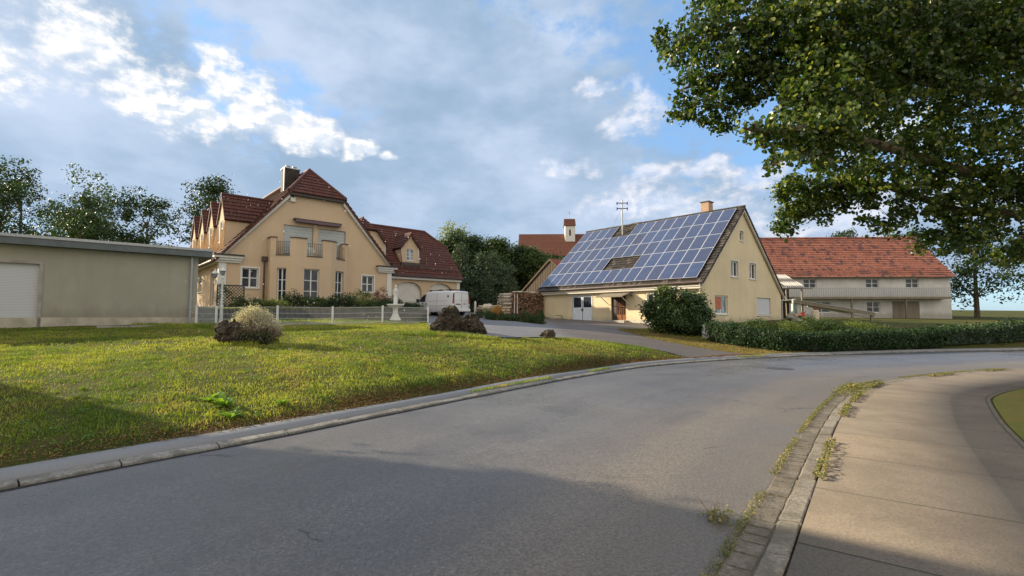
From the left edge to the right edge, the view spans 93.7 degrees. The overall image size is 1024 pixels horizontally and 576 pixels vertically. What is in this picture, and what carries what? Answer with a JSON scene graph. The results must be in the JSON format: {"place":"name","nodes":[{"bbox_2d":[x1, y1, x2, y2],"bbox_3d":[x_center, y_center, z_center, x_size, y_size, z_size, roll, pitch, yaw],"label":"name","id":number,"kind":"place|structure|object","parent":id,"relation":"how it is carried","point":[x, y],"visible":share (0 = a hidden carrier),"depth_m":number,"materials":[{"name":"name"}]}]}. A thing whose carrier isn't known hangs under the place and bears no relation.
{"place":"outdoors","nodes":[
{"label":"outdoors","id":0,"kind":"place"},
{"bbox_2d":[0,350,1023,575],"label":"road","id":1,"kind":"structure","parent":0,"point":[619,473],"depth_m":4.43,"materials":[{"name":"grey asphalt"}]},
{"bbox_2d":[0,350,1013,491],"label":"kerb joint","id":2,"kind":"object","parent":1,"relation":"on","point":[314,430],"visible":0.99,"depth_m":6.22,"materials":[{"name":"grey concrete"}]},
{"bbox_2d":[698,493,744,529],"bbox_3d":[1.625,1.726,3.767,0.351,0.202,0.407,0,-3,0],"label":"dead weed","id":3,"kind":"object","parent":1,"relation":"on","point":[714,511],"visible":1,"depth_m":3.75,"materials":[{"name":"green plant"}]},
{"bbox_2d":[712,371,967,575],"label":"gutter","id":4,"kind":"object","parent":1,"relation":"on","point":[765,548],"visible":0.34,"depth_m":3.78,"materials":[{"name":"grey concrete"}]},
{"bbox_2d":[700,368,999,575],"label":"gutter weeds","id":5,"kind":"object","parent":4,"relation":"on","point":[808,421],"visible":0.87,"depth_m":4.58,"materials":[{"name":"green plant"}]},
{"bbox_2d":[717,368,1018,575],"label":"gutter setts","id":6,"kind":"structure","parent":4,"relation":"on","point":[747,551],"depth_m":4.06,"materials":[{"name":"grey stone"}]},
{"bbox_2d":[0,307,1023,481],"bbox_3d":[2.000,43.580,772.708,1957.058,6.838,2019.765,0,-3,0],"label":"ground","id":7,"kind":"structure","parent":0,"point":[1008,406],"depth_m":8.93,"materials":[{"name":"green plant"}]},
{"bbox_2d":[0,174,59,236],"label":"garden tree","id":8,"kind":"object","parent":7,"relation":"on","point":[9,190],"visible":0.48,"depth_m":52.69,"materials":[{"name":"green plant"}]},
{"bbox_2d":[0,155,64,237],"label":"garden tree","id":9,"kind":"object","parent":7,"relation":"on","point":[27,177],"visible":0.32,"depth_m":59.95,"materials":[{"name":"green plant"}]},
{"bbox_2d":[29,186,118,239],"bbox_3d":[-31.005,-2.986,34.465,5.282,8.849,5.386,-3,-5,44],"label":"garden tree","id":10,"kind":"object","parent":7,"relation":"on","point":[86,203],"visible":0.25,"depth_m":34.08,"materials":[{"name":"green plant"}]},
{"bbox_2d":[35,161,137,241],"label":"garden tree","id":11,"kind":"object","parent":7,"relation":"on","point":[97,189],"visible":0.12,"depth_m":56.27,"materials":[{"name":"green plant"}]},
{"bbox_2d":[54,206,125,241],"bbox_3d":[-26.795,-1.910,30.331,4.824,6.509,4.384,0,-3,0],"label":"garden tree","id":12,"kind":"object","parent":7,"relation":"on","point":[86,225],"visible":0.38,"depth_m":29.91,"materials":[{"name":"green plant"}]},
{"bbox_2d":[0,232,213,327],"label":"flat garage","id":13,"kind":"structure","parent":7,"relation":"on","point":[47,281],"depth_m":18.48,"materials":[{"name":"beige paint"}]},
{"bbox_2d":[0,262,39,317],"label":"garage door","id":14,"kind":"structure","parent":13,"relation":"in","point":[19,282],"depth_m":17.23,"materials":[{"name":"white metal"}]},
{"bbox_2d":[100,186,185,246],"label":"garden tree","id":15,"kind":"object","parent":7,"relation":"on","point":[141,238],"visible":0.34,"depth_m":57.69,"materials":[{"name":"green plant"}]},
{"bbox_2d":[130,322,216,327],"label":"tall grass","id":16,"kind":"structure","parent":7,"relation":"on","point":[200,324],"depth_m":18.39,"materials":[{"name":"green plant"}]},
{"bbox_2d":[174,173,239,244],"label":"garden tree","id":17,"kind":"object","parent":7,"relation":"on","point":[212,191],"visible":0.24,"depth_m":61.22,"materials":[{"name":"green plant"}]},
{"bbox_2d":[211,266,225,321],"bbox_3d":[-12.720,0.355,20.765,0.640,2.640,0.300,0,-3,0],"label":"garden lamp","id":18,"kind":"object","parent":7,"relation":"on","point":[215,273],"visible":0.88,"depth_m":20.74,"materials":[{"name":"metal"}]},
{"bbox_2d":[207,392,233,406],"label":"broad leaved weed","id":19,"kind":"object","parent":7,"relation":"on","point":[223,400],"visible":1,"depth_m":7.16,"materials":[{"name":"green plant"}]},
{"bbox_2d":[212,283,244,307],"bbox_3d":[-14.661,0.587,25.038,1.667,1.816,0.962,0,-3,0],"label":"climbing plant","id":20,"kind":"object","parent":7,"relation":"on","point":[225,291],"visible":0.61,"depth_m":24.88,"materials":[{"name":"green plant"}]},
{"bbox_2d":[216,284,244,307],"bbox_3d":[-14.918,0.666,25.440,1.321,1.671,0.060,3,-5,-42],"label":"trellis","id":21,"kind":"object","parent":7,"relation":"on","point":[243,293],"visible":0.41,"depth_m":25.49,"materials":[{"name":"black paint"}]},
{"bbox_2d":[217,406,243,417],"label":"broad leaved weed","id":22,"kind":"object","parent":7,"relation":"on","point":[230,414],"visible":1,"depth_m":6.79,"materials":[{"name":"green plant"}]},
{"bbox_2d":[207,340,258,346],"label":"tall grass","id":23,"kind":"structure","parent":7,"relation":"on","point":[245,343],"depth_m":12.09,"materials":[{"name":"plant"}]},
{"bbox_2d":[213,318,253,344],"bbox_3d":[-7.226,1.260,12.478,0.696,0.954,0.913,-3,-4,40],"label":"boulder","id":24,"kind":"object","parent":7,"relation":"on","point":[225,330],"visible":0.62,"depth_m":12.21,"materials":[{"name":"stone"}]},
{"bbox_2d":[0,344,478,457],"bbox_3d":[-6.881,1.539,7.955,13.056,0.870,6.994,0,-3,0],"label":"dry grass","id":25,"kind":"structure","parent":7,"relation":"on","point":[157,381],"depth_m":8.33,"materials":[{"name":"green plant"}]},
{"bbox_2d":[231,294,267,307],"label":"garden shrub","id":26,"kind":"object","parent":7,"relation":"on","point":[245,303],"visible":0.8,"depth_m":24.75,"materials":[{"name":"green plant"}]},
{"bbox_2d":[229,302,285,343],"bbox_3d":[-6.747,0.946,12.719,1.566,1.150,1.057,0,-3,0],"label":"dried shrub","id":27,"kind":"object","parent":7,"relation":"on","point":[265,328],"visible":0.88,"depth_m":12.52,"materials":[{"name":"beige plant"}]},
{"bbox_2d":[97,322,419,327],"bbox_3d":[-9.816,1.570,20.403,12.081,0.177,0.280,2,-4,-29],"label":"edging strip","id":28,"kind":"object","parent":7,"relation":"on","point":[280,324],"visible":0.41,"depth_m":20.74,"materials":[{"name":"concrete"}]},
{"bbox_2d":[248,298,291,308],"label":"garden shrub","id":29,"kind":"object","parent":7,"relation":"on","point":[272,303],"visible":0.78,"depth_m":24.98,"materials":[{"name":"green plant"}]},
{"bbox_2d":[8,338,557,450],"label":"lawn weeds","id":30,"kind":"object","parent":7,"relation":"on","point":[88,437],"visible":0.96,"depth_m":9.08,"materials":[{"name":"green plant"}]},
{"bbox_2d":[279,288,304,307],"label":"garden shrub","id":31,"kind":"object","parent":7,"relation":"on","point":[295,302],"visible":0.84,"depth_m":25.64,"materials":[{"name":"green plant"}]},
{"bbox_2d":[198,307,406,324],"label":"grass","id":32,"kind":"structure","parent":7,"relation":"on","point":[322,321],"depth_m":23.18,"materials":[{"name":"green plant"}]},
{"bbox_2d":[195,305,428,323],"bbox_3d":[-8.582,1.287,21.997,9.961,1.028,0.109,2,-4,-29],"label":"fence","id":33,"kind":"object","parent":7,"relation":"on","point":[332,318],"visible":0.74,"depth_m":21.84,"materials":[{"name":"metal"}]},
{"bbox_2d":[198,309,426,319],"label":"retaining wall","id":34,"kind":"structure","parent":7,"relation":"on","point":[354,314],"depth_m":25.40,"materials":[{"name":"concrete"}]},
{"bbox_2d":[296,293,329,307],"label":"garden shrub","id":35,"kind":"object","parent":7,"relation":"on","point":[311,303],"visible":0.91,"depth_m":25.77,"materials":[{"name":"green plant"}]},
{"bbox_2d":[190,165,463,312],"bbox_3d":[-13.351,-2.885,39.606,22.075,11.000,15.753,3,-5,-42],"label":"villa","id":36,"kind":"object","parent":7,"relation":"on","point":[370,260],"visible":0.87,"depth_m":31.35,"materials":[{"name":"paint"}]},
{"bbox_2d":[240,266,259,288],"bbox_3d":[-15.705,-0.612,28.748,1.050,1.310,0.230,3,-5,-42],"label":"window","id":37,"kind":"structure","parent":36,"relation":"in","point":[251,280],"depth_m":28.80,"materials":[{"name":"paint"}]},
{"bbox_2d":[277,268,285,301],"bbox_3d":[-13.947,-0.165,29.126,0.530,2.100,0.070,0,-3,-8],"label":"french window","id":38,"kind":"structure","parent":36,"relation":"in","point":[281,281],"depth_m":29.12,"materials":[{"name":"paint"}]},
{"bbox_2d":[303,269,318,300],"bbox_3d":[-12.541,-0.122,29.852,0.930,2.100,0.070,3,-5,-42],"label":"french window","id":39,"kind":"structure","parent":36,"relation":"in","point":[311,275],"depth_m":29.88,"materials":[{"name":"paint"}]},
{"bbox_2d":[335,271,341,299],"bbox_3d":[-11.420,-0.033,31.370,0.070,2.100,0.800,-1,-4,19],"label":"french window","id":40,"kind":"structure","parent":36,"relation":"in","point":[338,283],"depth_m":31.51,"materials":[{"name":"paint"}]},
{"bbox_2d":[361,274,374,293],"bbox_3d":[-10.157,-0.274,33.746,1.020,1.300,0.230,3,-5,-42],"label":"window","id":41,"kind":"structure","parent":36,"relation":"in","point":[366,280],"depth_m":33.81,"materials":[{"name":"paint"}]},
{"bbox_2d":[397,282,419,303],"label":"garage door","id":42,"kind":"structure","parent":36,"relation":"in","point":[410,290],"depth_m":42.88,"materials":[{"name":"metal"}]},
{"bbox_2d":[429,284,449,312],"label":"garage door","id":43,"kind":"structure","parent":36,"relation":"in","point":[438,286],"depth_m":45.11,"materials":[{"name":"metal"}]},
{"bbox_2d":[0,326,665,453],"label":"grass tufts","id":44,"kind":"object","parent":7,"relation":"on","point":[188,372],"visible":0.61,"depth_m":10.56,"materials":[{"name":"green plant"}]},
{"bbox_2d":[328,292,360,308],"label":"garden shrub","id":45,"kind":"object","parent":7,"relation":"on","point":[342,299],"visible":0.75,"depth_m":26.43,"materials":[{"name":"green plant"}]},
{"bbox_2d":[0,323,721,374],"bbox_3d":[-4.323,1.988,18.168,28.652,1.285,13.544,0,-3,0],"label":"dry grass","id":46,"kind":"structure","parent":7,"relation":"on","point":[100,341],"depth_m":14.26,"materials":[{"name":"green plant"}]},
{"bbox_2d":[351,288,374,301],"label":"golden shrub","id":47,"kind":"object","parent":7,"relation":"on","point":[368,295],"visible":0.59,"depth_m":30.02,"materials":[{"name":"green plant"}]},
{"bbox_2d":[0,322,737,376],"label":"grass","id":48,"kind":"structure","parent":7,"relation":"on","point":[125,331],"depth_m":14.23,"materials":[{"name":"green plant"}]},
{"bbox_2d":[0,353,752,463],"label":"leaf litter","id":49,"kind":"object","parent":7,"relation":"on","point":[366,402],"visible":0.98,"depth_m":8.04,"materials":[{"name":"brown plant"}]},
{"bbox_2d":[344,300,427,309],"bbox_3d":[-7.093,1.188,27.290,4.911,1.102,1.285,2,-4,-25],"label":"clipped hedge","id":50,"kind":"object","parent":7,"relation":"on","point":[413,305],"visible":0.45,"depth_m":27.01,"materials":[{"name":"green plant"}]},
{"bbox_2d":[387,285,403,320],"bbox_3d":[-6.150,0.787,25.347,0.920,1.910,0.920,0,-3,0],"label":"fountain","id":51,"kind":"object","parent":7,"relation":"on","point":[395,314],"visible":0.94,"depth_m":25.20,"materials":[{"name":"white stone"}]},
{"bbox_2d":[430,305,461,331],"bbox_3d":[-2.343,1.344,17.375,1.271,1.473,0.960,1,-3,-10],"label":"boulder","id":52,"kind":"object","parent":7,"relation":"on","point":[447,318],"visible":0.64,"depth_m":17.16,"materials":[{"name":"stone"}]},
{"bbox_2d":[398,330,499,339],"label":"tall grass","id":53,"kind":"structure","parent":7,"relation":"on","point":[452,333],"depth_m":15.85,"materials":[{"name":"green plant"}]},
{"bbox_2d":[435,216,469,261],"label":"birch","id":54,"kind":"object","parent":7,"relation":"on","point":[447,228],"visible":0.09,"depth_m":87.50,"materials":[{"name":"green plant"}]},
{"bbox_2d":[439,229,478,282],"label":"leafy tree","id":55,"kind":"object","parent":7,"relation":"on","point":[452,240],"visible":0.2,"depth_m":61.65,"materials":[{"name":"green plant"}]},
{"bbox_2d":[452,241,481,312],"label":"conifer","id":56,"kind":"object","parent":7,"relation":"on","point":[461,260],"visible":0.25,"depth_m":49.86,"materials":[{"name":"green plant"}]},
{"bbox_2d":[458,313,487,333],"bbox_3d":[-1.416,1.429,17.198,1.089,1.068,0.976,0,-3,0],"label":"boulder","id":57,"kind":"object","parent":7,"relation":"on","point":[471,323],"visible":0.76,"depth_m":16.89,"materials":[{"name":"stone"}]},
{"bbox_2d":[462,234,488,285],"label":"leafy tree","id":58,"kind":"object","parent":7,"relation":"on","point":[475,247],"visible":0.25,"depth_m":63.25,"materials":[{"name":"green plant"}]},
{"bbox_2d":[466,249,489,311],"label":"conifer","id":59,"kind":"object","parent":7,"relation":"on","point":[480,263],"visible":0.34,"depth_m":50.68,"materials":[{"name":"green plant"}]},
{"bbox_2d":[473,246,504,312],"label":"conifer","id":60,"kind":"object","parent":7,"relation":"on","point":[491,288],"visible":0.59,"depth_m":49.14,"materials":[{"name":"green plant"}]},
{"bbox_2d":[469,234,520,283],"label":"leafy tree","id":61,"kind":"object","parent":7,"relation":"on","point":[501,246],"visible":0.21,"depth_m":61.39,"materials":[{"name":"green plant"}]},
{"bbox_2d":[492,261,519,305],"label":"conifer","id":62,"kind":"object","parent":7,"relation":"on","point":[508,283],"visible":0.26,"depth_m":48.82,"materials":[{"name":"green plant"}]},
{"bbox_2d":[0,349,1023,489],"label":"kerb","id":63,"kind":"structure","parent":7,"relation":"on","point":[11,483],"depth_m":6.47,"materials":[{"name":"concrete"}]},
{"bbox_2d":[0,348,1023,480],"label":"footpath","id":64,"kind":"structure","parent":7,"relation":"on","point":[17,472],"depth_m":6.44,"materials":[{"name":"concrete"}]},
{"bbox_2d":[469,354,765,391],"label":"kerb weeds","id":65,"kind":"object","parent":64,"relation":"on","point":[505,384],"visible":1,"depth_m":11.09,"materials":[{"name":"green plant"}]},
{"bbox_2d":[500,241,533,290],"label":"leafy tree","id":66,"kind":"object","parent":7,"relation":"on","point":[520,271],"visible":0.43,"depth_m":62.41,"materials":[{"name":"green plant"}]},
{"bbox_2d":[497,291,543,316],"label":"woodpile","id":67,"kind":"object","parent":7,"relation":"on","point":[531,302],"visible":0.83,"depth_m":41.34,"materials":[{"name":"brown wood"}]},
{"bbox_2d":[513,245,555,289],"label":"leafy tree","id":68,"kind":"object","parent":7,"relation":"on","point":[537,259],"visible":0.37,"depth_m":61.91,"materials":[{"name":"green plant"}]},
{"bbox_2d":[533,309,544,323],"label":"box bush","id":69,"kind":"object","parent":7,"relation":"on","point":[538,315],"visible":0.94,"depth_m":26.98,"materials":[{"name":"green plant"}]},
{"bbox_2d":[521,259,561,292],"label":"barn","id":70,"kind":"structure","parent":7,"relation":"on","point":[541,276],"depth_m":53.09,"materials":[{"name":"brown wood"}]},
{"bbox_2d":[539,329,555,338],"bbox_3d":[1.325,1.774,18.020,0.658,0.444,0.430,0,-3,0],"label":"boulder","id":71,"kind":"object","parent":7,"relation":"on","point":[548,333],"visible":0.84,"depth_m":17.89,"materials":[{"name":"stone"}]},
{"bbox_2d":[518,218,584,258],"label":"church","id":72,"kind":"structure","parent":7,"relation":"on","point":[566,242],"depth_m":83.69,"materials":[{"name":"tile"}]},
{"bbox_2d":[529,344,597,358],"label":"dry grass","id":73,"kind":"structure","parent":7,"relation":"on","point":[564,350],"depth_m":15.00,"materials":[{"name":"plant"}]},
{"bbox_2d":[554,336,652,350],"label":"tall grass","id":74,"kind":"structure","parent":7,"relation":"on","point":[609,344],"depth_m":17.91,"materials":[{"name":"green plant"}]},
{"bbox_2d":[535,200,785,322],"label":"long house","id":75,"kind":"structure","parent":7,"relation":"on","point":[618,273],"depth_m":37.70,"materials":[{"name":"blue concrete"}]},
{"bbox_2d":[573,296,581,319],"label":"workshop door","id":76,"kind":"structure","parent":75,"relation":"in","point":[577,300],"depth_m":40.06,"materials":[{"name":"white paint"}]},
{"bbox_2d":[583,296,591,320],"bbox_3d":[6.166,1.693,39.273,0.090,2.100,1.000,3,-5,-42],"label":"workshop door","id":77,"kind":"structure","parent":75,"relation":"in","point":[587,300],"depth_m":39.27,"materials":[{"name":"white paint"}]},
{"bbox_2d":[616,295,625,319],"bbox_3d":[8.377,1.472,36.866,0.113,1.980,0.920,3,-5,-42],"label":"front door","id":78,"kind":"structure","parent":75,"relation":"in","point":[620,302],"depth_m":36.89,"materials":[{"name":"orange wood"}]},
{"bbox_2d":[715,295,728,314],"bbox_3d":[14.772,1.219,33.927,2.120,1.380,0.230,3,-5,-42],"label":"window","id":79,"kind":"structure","parent":75,"relation":"in","point":[723,311],"depth_m":34.28,"materials":[{"name":"glass"}]},
{"bbox_2d":[730,259,738,277],"bbox_3d":[16.456,-1.417,35.609,1.340,1.320,0.230,3,-5,-42],"label":"window","id":80,"kind":"structure","parent":75,"relation":"in","point":[733,263],"depth_m":35.83,"materials":[{"name":"paint"}]},
{"bbox_2d":[749,262,756,279],"bbox_3d":[18.912,-1.317,37.826,1.380,1.380,0.230,3,-5,-42],"label":"window","id":81,"kind":"structure","parent":75,"relation":"in","point":[751,266],"depth_m":37.93,"materials":[{"name":"paint"}]},
{"bbox_2d":[635,285,721,335],"bbox_3d":[8.692,1.231,25.026,4.360,2.847,2.396,0,-3,0],"label":"bush","id":82,"kind":"object","parent":7,"relation":"on","point":[689,312],"visible":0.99,"depth_m":24.69,"materials":[{"name":"green plant"}]},
{"bbox_2d":[740,316,781,332],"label":"garden shrub","id":83,"kind":"object","parent":7,"relation":"on","point":[753,324],"visible":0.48,"depth_m":25.20,"materials":[{"name":"green plant"}]},
{"bbox_2d":[760,319,811,331],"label":"garden shrub","id":84,"kind":"object","parent":7,"relation":"on","point":[797,328],"visible":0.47,"depth_m":24.89,"materials":[{"name":"green plant"}]},
{"bbox_2d":[776,274,812,317],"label":"lean to","id":85,"kind":"object","parent":7,"relation":"on","point":[786,281],"visible":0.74,"depth_m":46.58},
{"bbox_2d":[780,314,836,332],"bbox_3d":[15.734,1.933,25.570,3.093,1.279,2.019,0,-3,0],"label":"garden shrub","id":86,"kind":"object","parent":7,"relation":"on","point":[825,325],"visible":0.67,"depth_m":25.34,"materials":[{"name":"green plant"}]},
{"bbox_2d":[697,319,950,351],"bbox_3d":[14.981,2.242,22.005,11.719,1.660,4.032,0,-3,0],"label":"ivy hedge","id":87,"kind":"object","parent":7,"relation":"on","point":[856,339],"visible":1,"depth_m":21.25,"materials":[{"name":"green plant"}]},
{"bbox_2d":[782,299,874,320],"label":"fence","id":88,"kind":"object","parent":7,"relation":"on","point":[827,307],"visible":0.81,"depth_m":42.67,"materials":[{"name":"paint"}]},
{"bbox_2d":[810,316,858,331],"bbox_3d":[17.382,2.084,25.900,2.673,1.101,1.924,0,-3,0],"label":"garden shrub","id":89,"kind":"object","parent":7,"relation":"on","point":[838,327],"visible":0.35,"depth_m":25.64,"materials":[{"name":"green plant"}]},
{"bbox_2d":[649,0,1023,279],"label":"linden tree","id":90,"kind":"object","parent":7,"relation":"on","point":[944,51],"visible":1,"depth_m":8.87,"materials":[{"name":"green plant"}]},
{"bbox_2d":[826,227,862,236],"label":"tree","id":91,"kind":"object","parent":7,"relation":"on","point":[845,234],"visible":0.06,"depth_m":71.71,"materials":[{"name":"green plant"}]},
{"bbox_2d":[760,237,956,318],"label":"farmhouse","id":92,"kind":"object","parent":7,"relation":"on","point":[881,277],"visible":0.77,"depth_m":55.77,"materials":[{"name":"red ceramic"}]},
{"bbox_2d":[803,279,815,288],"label":"window","id":93,"kind":"structure","parent":92,"relation":"in","point":[808,283],"depth_m":55.97,"materials":[{"name":"paint"}]},
{"bbox_2d":[866,279,878,288],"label":"window","id":94,"kind":"structure","parent":92,"relation":"in","point":[870,283],"depth_m":55.73,"materials":[{"name":"paint"}]},
{"bbox_2d":[867,301,879,312],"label":"window","id":95,"kind":"structure","parent":92,"relation":"in","point":[873,306],"depth_m":55.56,"materials":[{"name":"paint"}]},
{"bbox_2d":[892,301,919,317],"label":"barn door","id":96,"kind":"structure","parent":92,"relation":"in","point":[898,306],"depth_m":55.24,"materials":[{"name":"brown wood"}]},
{"bbox_2d":[905,279,918,287],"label":"window","id":97,"kind":"structure","parent":92,"relation":"in","point":[910,283],"depth_m":55.56,"materials":[{"name":"paint"}]},
{"bbox_2d":[834,318,888,330],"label":"garden shrub","id":98,"kind":"object","parent":7,"relation":"on","point":[869,326],"visible":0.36,"depth_m":26.33,"materials":[{"name":"green plant"}]},
{"bbox_2d":[753,368,1023,575],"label":"kerb","id":99,"kind":"structure","parent":7,"relation":"on","point":[776,557],"depth_m":3.86,"materials":[{"name":"concrete"}]},
{"bbox_2d":[878,226,934,255],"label":"tree","id":100,"kind":"object","parent":7,"relation":"on","point":[906,234],"visible":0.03,"depth_m":65.87,"materials":[{"name":"green plant"}]},
{"bbox_2d":[926,316,1023,346],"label":"ivy hedge","id":101,"kind":"object","parent":7,"relation":"on","point":[1006,331],"visible":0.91,"depth_m":23.27,"materials":[{"name":"green plant"}]},
{"bbox_2d":[932,221,1023,317],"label":"tree","id":102,"kind":"object","parent":7,"relation":"on","point":[962,271],"visible":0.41,"depth_m":61.01,"materials":[{"name":"green plant"}]},
{"bbox_2d":[0,0,1023,310],"label":"sky","id":103,"kind":"structure","parent":0,"point":[530,116],"materials":[{"name":"blue"}]},
{"bbox_2d":[428,312,765,357],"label":"driveway","id":104,"kind":"structure","parent":0,"point":[594,330],"depth_m":21.48,"materials":[{"name":"grey asphalt"}]},
{"bbox_2d":[416,289,469,315],"bbox_3d":[-5.765,1.207,38.492,4.982,2.073,2.200,-3,-4,39],"label":"van","id":105,"kind":"object","parent":104,"relation":"on","point":[436,301],"visible":0.7,"depth_m":37.26,"materials":[{"name":"white paint"}]},
{"bbox_2d":[617,328,807,353],"bbox_3d":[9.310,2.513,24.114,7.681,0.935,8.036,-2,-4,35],"label":"dry grass","id":106,"kind":"structure","parent":0,"point":[646,333],"depth_m":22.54,"materials":[{"name":"green plant"}]},
{"bbox_2d":[786,369,1023,575],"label":"pavement","id":107,"kind":"structure","parent":0,"point":[924,476],"depth_m":4.33,"materials":[{"name":"concrete"}]},
{"bbox_2d":[830,381,877,396],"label":"gutter weeds","id":108,"kind":"object","parent":107,"relation":"on","point":[851,386],"visible":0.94,"depth_m":10.21,"materials":[{"name":"green plant"}]},
{"bbox_2d":[812,368,1006,479],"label":"pavement weeds","id":109,"kind":"object","parent":107,"relation":"on","point":[845,408],"visible":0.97,"depth_m":5.88,"materials":[{"name":"green plant"}]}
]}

